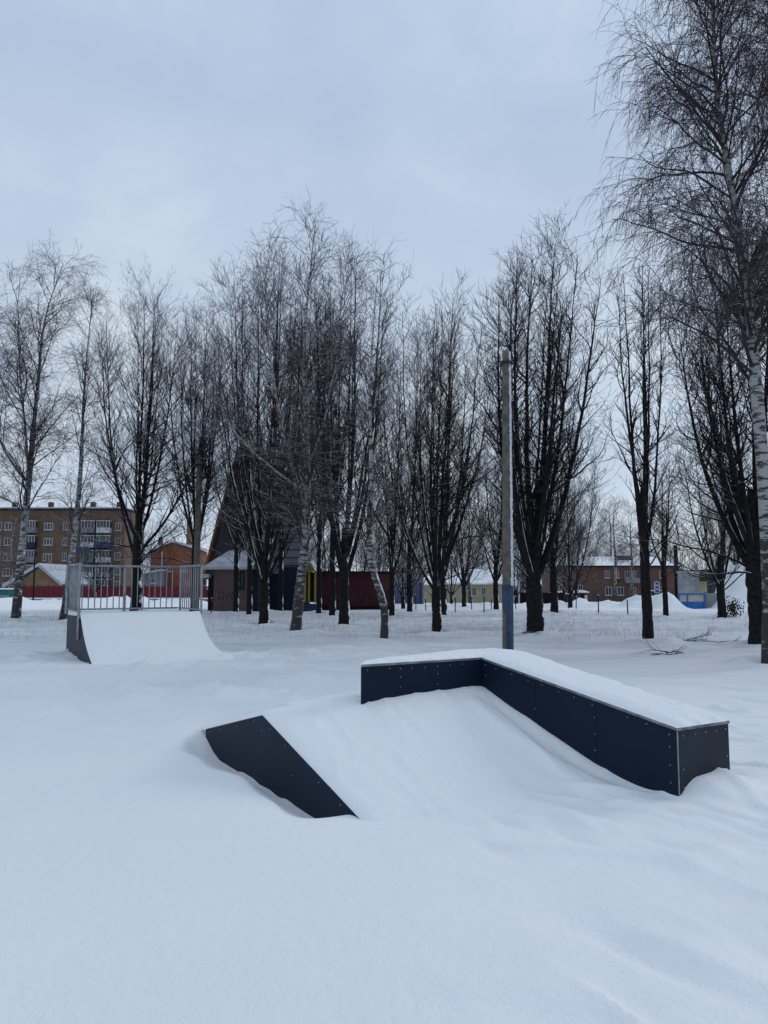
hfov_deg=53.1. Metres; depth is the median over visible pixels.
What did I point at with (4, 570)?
window
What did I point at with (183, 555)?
brick house
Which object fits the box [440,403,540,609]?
bare tree
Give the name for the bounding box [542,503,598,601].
bare tree
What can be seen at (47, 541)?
window
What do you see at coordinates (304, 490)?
birch tree
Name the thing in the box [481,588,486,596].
window
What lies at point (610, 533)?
birch tree
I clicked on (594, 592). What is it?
doorway
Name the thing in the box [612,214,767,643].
bare tree
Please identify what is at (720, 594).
bare tree
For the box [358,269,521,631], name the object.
bare tree
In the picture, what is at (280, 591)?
bare tree
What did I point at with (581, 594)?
yard shed
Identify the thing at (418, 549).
bare tree
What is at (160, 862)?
snow ground
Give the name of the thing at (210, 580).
door
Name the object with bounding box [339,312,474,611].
bare tree
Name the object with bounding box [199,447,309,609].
peaked pavilion
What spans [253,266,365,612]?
bare tree
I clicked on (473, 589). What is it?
window
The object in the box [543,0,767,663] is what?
birch tree
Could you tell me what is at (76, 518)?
birch tree
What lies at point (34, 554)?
wooden pole
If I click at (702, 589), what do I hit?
yellow shack
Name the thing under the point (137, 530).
bare tree
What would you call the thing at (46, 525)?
window
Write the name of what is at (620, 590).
window
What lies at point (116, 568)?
window
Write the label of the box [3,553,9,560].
window
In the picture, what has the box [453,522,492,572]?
bare tree
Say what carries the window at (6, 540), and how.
in the apartment block
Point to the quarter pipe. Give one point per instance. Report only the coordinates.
(123, 636)
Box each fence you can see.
[23,585,207,601]
[394,581,421,603]
[517,593,563,603]
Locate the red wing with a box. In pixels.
[316,571,389,609]
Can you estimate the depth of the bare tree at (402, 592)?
55.56 m
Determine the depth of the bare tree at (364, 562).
87.47 m
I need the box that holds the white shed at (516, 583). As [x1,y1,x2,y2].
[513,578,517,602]
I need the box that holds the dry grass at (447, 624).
[0,609,747,640]
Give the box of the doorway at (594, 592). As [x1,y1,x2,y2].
[592,590,597,601]
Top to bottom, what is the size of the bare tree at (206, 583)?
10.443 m
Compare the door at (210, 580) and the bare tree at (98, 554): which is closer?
the door at (210, 580)
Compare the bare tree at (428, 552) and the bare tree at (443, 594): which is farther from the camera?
the bare tree at (428, 552)
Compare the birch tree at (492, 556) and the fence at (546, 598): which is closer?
the fence at (546, 598)
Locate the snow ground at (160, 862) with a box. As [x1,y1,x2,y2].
[0,560,767,1023]
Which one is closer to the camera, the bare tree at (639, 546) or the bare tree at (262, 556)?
the bare tree at (262, 556)
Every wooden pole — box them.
[32,550,35,599]
[192,455,203,610]
[673,545,679,598]
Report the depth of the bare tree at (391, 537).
38.02 m
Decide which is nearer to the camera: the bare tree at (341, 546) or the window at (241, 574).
the bare tree at (341, 546)
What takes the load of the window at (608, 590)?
in the brick terrace
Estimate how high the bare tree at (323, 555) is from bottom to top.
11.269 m
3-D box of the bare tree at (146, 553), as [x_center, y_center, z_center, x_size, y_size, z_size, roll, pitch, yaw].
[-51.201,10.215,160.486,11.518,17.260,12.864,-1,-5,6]
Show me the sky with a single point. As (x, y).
(172, 130)
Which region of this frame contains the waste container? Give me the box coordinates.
[0,588,13,597]
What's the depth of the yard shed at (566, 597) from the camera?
111.27 m
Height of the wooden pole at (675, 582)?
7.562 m
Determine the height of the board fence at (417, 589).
2.180 m
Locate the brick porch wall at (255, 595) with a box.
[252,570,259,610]
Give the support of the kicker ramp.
on the snow ground at (160, 862)
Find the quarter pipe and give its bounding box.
[64,563,233,664]
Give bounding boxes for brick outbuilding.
[200,550,254,610]
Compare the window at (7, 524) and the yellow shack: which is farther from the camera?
the window at (7, 524)
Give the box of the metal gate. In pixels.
[678,593,705,608]
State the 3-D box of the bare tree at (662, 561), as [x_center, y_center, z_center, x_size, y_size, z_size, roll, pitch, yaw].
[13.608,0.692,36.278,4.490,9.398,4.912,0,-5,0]
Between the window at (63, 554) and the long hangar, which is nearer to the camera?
the long hangar
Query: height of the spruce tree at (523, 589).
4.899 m
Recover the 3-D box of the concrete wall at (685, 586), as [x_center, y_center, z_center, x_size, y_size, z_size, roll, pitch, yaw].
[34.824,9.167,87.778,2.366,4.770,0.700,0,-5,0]
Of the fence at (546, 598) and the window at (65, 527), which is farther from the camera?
the window at (65, 527)
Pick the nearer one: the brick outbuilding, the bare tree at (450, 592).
the brick outbuilding
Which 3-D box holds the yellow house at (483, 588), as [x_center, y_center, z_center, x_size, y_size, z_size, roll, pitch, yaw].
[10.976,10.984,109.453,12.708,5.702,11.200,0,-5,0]
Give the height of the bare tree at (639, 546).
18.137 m
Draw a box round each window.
[2,568,9,575]
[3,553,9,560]
[4,538,10,545]
[5,522,11,529]
[43,538,52,545]
[43,554,51,560]
[44,523,52,529]
[62,538,66,545]
[62,553,66,560]
[63,522,67,529]
[114,552,119,559]
[115,523,120,530]
[115,567,119,574]
[150,578,157,583]
[239,572,244,588]
[472,588,476,596]
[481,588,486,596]
[605,587,611,595]
[617,587,624,595]
[625,571,629,577]
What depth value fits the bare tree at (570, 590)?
57.71 m
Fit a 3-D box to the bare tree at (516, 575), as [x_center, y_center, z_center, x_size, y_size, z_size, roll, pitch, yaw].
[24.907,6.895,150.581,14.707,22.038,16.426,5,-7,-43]
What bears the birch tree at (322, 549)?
on the snow ground at (160, 862)
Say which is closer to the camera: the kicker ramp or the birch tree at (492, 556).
the kicker ramp
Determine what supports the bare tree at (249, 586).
on the snow ground at (160, 862)
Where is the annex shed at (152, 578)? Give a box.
[142,569,165,585]
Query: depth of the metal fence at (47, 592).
98.50 m
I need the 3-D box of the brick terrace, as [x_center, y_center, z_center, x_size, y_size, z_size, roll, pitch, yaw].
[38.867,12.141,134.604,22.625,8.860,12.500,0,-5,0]
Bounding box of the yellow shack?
[699,580,707,592]
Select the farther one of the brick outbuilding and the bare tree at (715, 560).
the bare tree at (715, 560)
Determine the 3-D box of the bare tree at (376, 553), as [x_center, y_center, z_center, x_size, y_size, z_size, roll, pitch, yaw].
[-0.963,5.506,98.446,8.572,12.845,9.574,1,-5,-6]
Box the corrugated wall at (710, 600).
[704,592,716,607]
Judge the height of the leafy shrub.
1.051 m
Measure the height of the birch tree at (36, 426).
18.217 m
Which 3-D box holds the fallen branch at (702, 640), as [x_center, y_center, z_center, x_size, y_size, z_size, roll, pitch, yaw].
[8.827,3.613,21.599,1.959,0.768,1.365,0,-5,0]
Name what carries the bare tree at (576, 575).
on the snow ground at (160, 862)
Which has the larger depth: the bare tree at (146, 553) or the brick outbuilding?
the bare tree at (146, 553)
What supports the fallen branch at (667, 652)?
on the snow ground at (160, 862)
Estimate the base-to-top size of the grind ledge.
1.163 m
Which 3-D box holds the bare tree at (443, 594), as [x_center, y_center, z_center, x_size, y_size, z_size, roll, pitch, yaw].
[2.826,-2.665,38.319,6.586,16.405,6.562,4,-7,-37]
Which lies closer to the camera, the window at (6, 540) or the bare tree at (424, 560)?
the bare tree at (424, 560)
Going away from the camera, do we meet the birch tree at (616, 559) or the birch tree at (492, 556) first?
the birch tree at (616, 559)
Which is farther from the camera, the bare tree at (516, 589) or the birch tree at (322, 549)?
the birch tree at (322, 549)
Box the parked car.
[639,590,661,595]
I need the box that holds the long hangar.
[671,570,716,592]
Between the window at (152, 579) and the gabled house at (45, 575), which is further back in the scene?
the gabled house at (45, 575)
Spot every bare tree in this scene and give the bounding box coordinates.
[41,504,129,597]
[51,249,241,610]
[98,287,251,611]
[142,515,181,572]
[142,522,156,571]
[184,240,358,623]
[185,321,281,611]
[185,531,211,591]
[186,246,319,614]
[239,251,323,610]
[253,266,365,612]
[257,227,420,624]
[302,278,369,614]
[309,496,352,570]
[324,503,387,570]
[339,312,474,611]
[340,342,459,615]
[351,513,396,570]
[354,501,405,570]
[356,307,501,614]
[356,443,462,608]
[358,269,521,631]
[377,509,427,589]
[407,495,466,578]
[413,536,430,585]
[419,487,498,603]
[429,199,629,632]
[429,455,516,606]
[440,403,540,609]
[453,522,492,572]
[482,522,525,603]
[488,507,520,579]
[495,427,633,607]
[501,431,615,612]
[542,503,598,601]
[547,480,608,599]
[571,520,609,556]
[588,238,697,638]
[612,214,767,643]
[619,436,725,615]
[620,523,660,557]
[639,522,688,565]
[648,403,752,617]
[667,530,710,570]
[680,497,741,569]
[693,536,741,581]
[696,457,752,565]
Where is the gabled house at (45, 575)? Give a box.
[2,560,87,587]
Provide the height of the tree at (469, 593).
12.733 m
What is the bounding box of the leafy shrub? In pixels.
[725,595,744,616]
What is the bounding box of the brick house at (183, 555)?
[147,521,208,585]
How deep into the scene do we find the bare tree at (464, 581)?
59.42 m
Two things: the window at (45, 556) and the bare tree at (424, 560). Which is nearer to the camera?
the bare tree at (424, 560)
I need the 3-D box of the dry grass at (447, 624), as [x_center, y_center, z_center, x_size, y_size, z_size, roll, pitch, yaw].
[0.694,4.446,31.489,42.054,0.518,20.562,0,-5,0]
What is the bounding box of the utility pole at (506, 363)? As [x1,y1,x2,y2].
[500,348,514,649]
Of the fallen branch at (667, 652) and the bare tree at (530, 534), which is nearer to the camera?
the fallen branch at (667, 652)
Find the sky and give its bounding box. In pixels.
[0,0,767,592]
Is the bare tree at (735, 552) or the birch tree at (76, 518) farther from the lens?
the bare tree at (735, 552)
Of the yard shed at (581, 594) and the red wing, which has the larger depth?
the yard shed at (581, 594)
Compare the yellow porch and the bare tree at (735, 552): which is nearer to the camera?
the yellow porch
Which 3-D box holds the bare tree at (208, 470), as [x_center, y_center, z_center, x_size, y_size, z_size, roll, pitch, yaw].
[-10.209,-3.439,40.982,7.344,18.476,7.862,4,-7,-39]
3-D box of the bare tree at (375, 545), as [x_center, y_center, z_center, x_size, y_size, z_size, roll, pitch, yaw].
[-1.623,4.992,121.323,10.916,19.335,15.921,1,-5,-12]
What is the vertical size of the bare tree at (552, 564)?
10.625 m
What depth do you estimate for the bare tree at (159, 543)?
109.61 m
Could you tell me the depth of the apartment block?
150.11 m
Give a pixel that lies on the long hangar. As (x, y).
(711, 589)
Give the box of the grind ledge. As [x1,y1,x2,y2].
[360,648,729,795]
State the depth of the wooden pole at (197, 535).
39.97 m
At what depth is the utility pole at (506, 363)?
16.26 m
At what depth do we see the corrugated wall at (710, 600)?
54.18 m
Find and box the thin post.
[518,564,519,603]
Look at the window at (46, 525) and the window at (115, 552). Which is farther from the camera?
the window at (46, 525)
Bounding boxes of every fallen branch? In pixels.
[635,636,684,654]
[670,630,739,641]
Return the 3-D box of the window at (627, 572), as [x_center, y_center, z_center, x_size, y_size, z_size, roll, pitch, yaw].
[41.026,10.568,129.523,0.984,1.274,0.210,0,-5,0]
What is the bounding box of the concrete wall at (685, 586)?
[676,571,699,592]
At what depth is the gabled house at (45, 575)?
111.60 m
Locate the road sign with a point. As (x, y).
(656, 588)
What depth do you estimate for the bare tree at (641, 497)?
21.11 m
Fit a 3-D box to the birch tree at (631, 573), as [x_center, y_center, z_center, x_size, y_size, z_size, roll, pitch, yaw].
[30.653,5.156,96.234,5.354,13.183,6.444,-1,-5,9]
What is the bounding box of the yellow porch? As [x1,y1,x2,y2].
[303,562,316,611]
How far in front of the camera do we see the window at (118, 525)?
150.34 m
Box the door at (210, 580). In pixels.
[208,576,213,610]
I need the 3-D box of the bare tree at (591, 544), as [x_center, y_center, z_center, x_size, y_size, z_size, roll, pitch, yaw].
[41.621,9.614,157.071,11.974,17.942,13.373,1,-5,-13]
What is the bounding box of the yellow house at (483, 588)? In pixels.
[424,569,501,602]
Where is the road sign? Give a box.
[654,580,659,592]
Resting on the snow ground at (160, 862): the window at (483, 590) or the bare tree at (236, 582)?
the bare tree at (236, 582)
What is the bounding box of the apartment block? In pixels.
[0,502,145,587]
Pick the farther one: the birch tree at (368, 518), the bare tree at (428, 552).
the bare tree at (428, 552)
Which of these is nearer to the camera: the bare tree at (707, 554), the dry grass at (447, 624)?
the dry grass at (447, 624)
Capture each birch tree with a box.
[0,227,108,618]
[0,516,30,587]
[30,264,128,619]
[161,189,388,630]
[301,239,411,638]
[309,497,337,569]
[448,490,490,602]
[481,516,515,575]
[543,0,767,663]
[592,491,634,601]
[594,501,629,556]
[609,502,639,596]
[687,1,767,347]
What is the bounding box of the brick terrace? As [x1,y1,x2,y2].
[542,556,681,601]
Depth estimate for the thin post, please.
93.43 m
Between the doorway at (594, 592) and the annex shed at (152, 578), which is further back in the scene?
the doorway at (594, 592)
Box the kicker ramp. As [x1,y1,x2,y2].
[201,685,665,824]
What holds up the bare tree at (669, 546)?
on the snow ground at (160, 862)
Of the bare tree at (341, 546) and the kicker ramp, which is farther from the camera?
the bare tree at (341, 546)
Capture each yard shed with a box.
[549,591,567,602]
[572,590,588,600]
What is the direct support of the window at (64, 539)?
in the apartment block
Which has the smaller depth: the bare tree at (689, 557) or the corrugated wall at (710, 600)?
the corrugated wall at (710, 600)
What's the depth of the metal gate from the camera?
53.65 m
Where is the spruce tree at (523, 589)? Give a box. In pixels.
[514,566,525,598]
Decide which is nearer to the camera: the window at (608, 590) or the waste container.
the waste container
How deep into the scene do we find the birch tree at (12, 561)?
91.79 m
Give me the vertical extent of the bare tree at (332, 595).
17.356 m
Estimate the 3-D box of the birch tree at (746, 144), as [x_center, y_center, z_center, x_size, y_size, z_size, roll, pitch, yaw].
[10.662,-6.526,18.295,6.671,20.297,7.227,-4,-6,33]

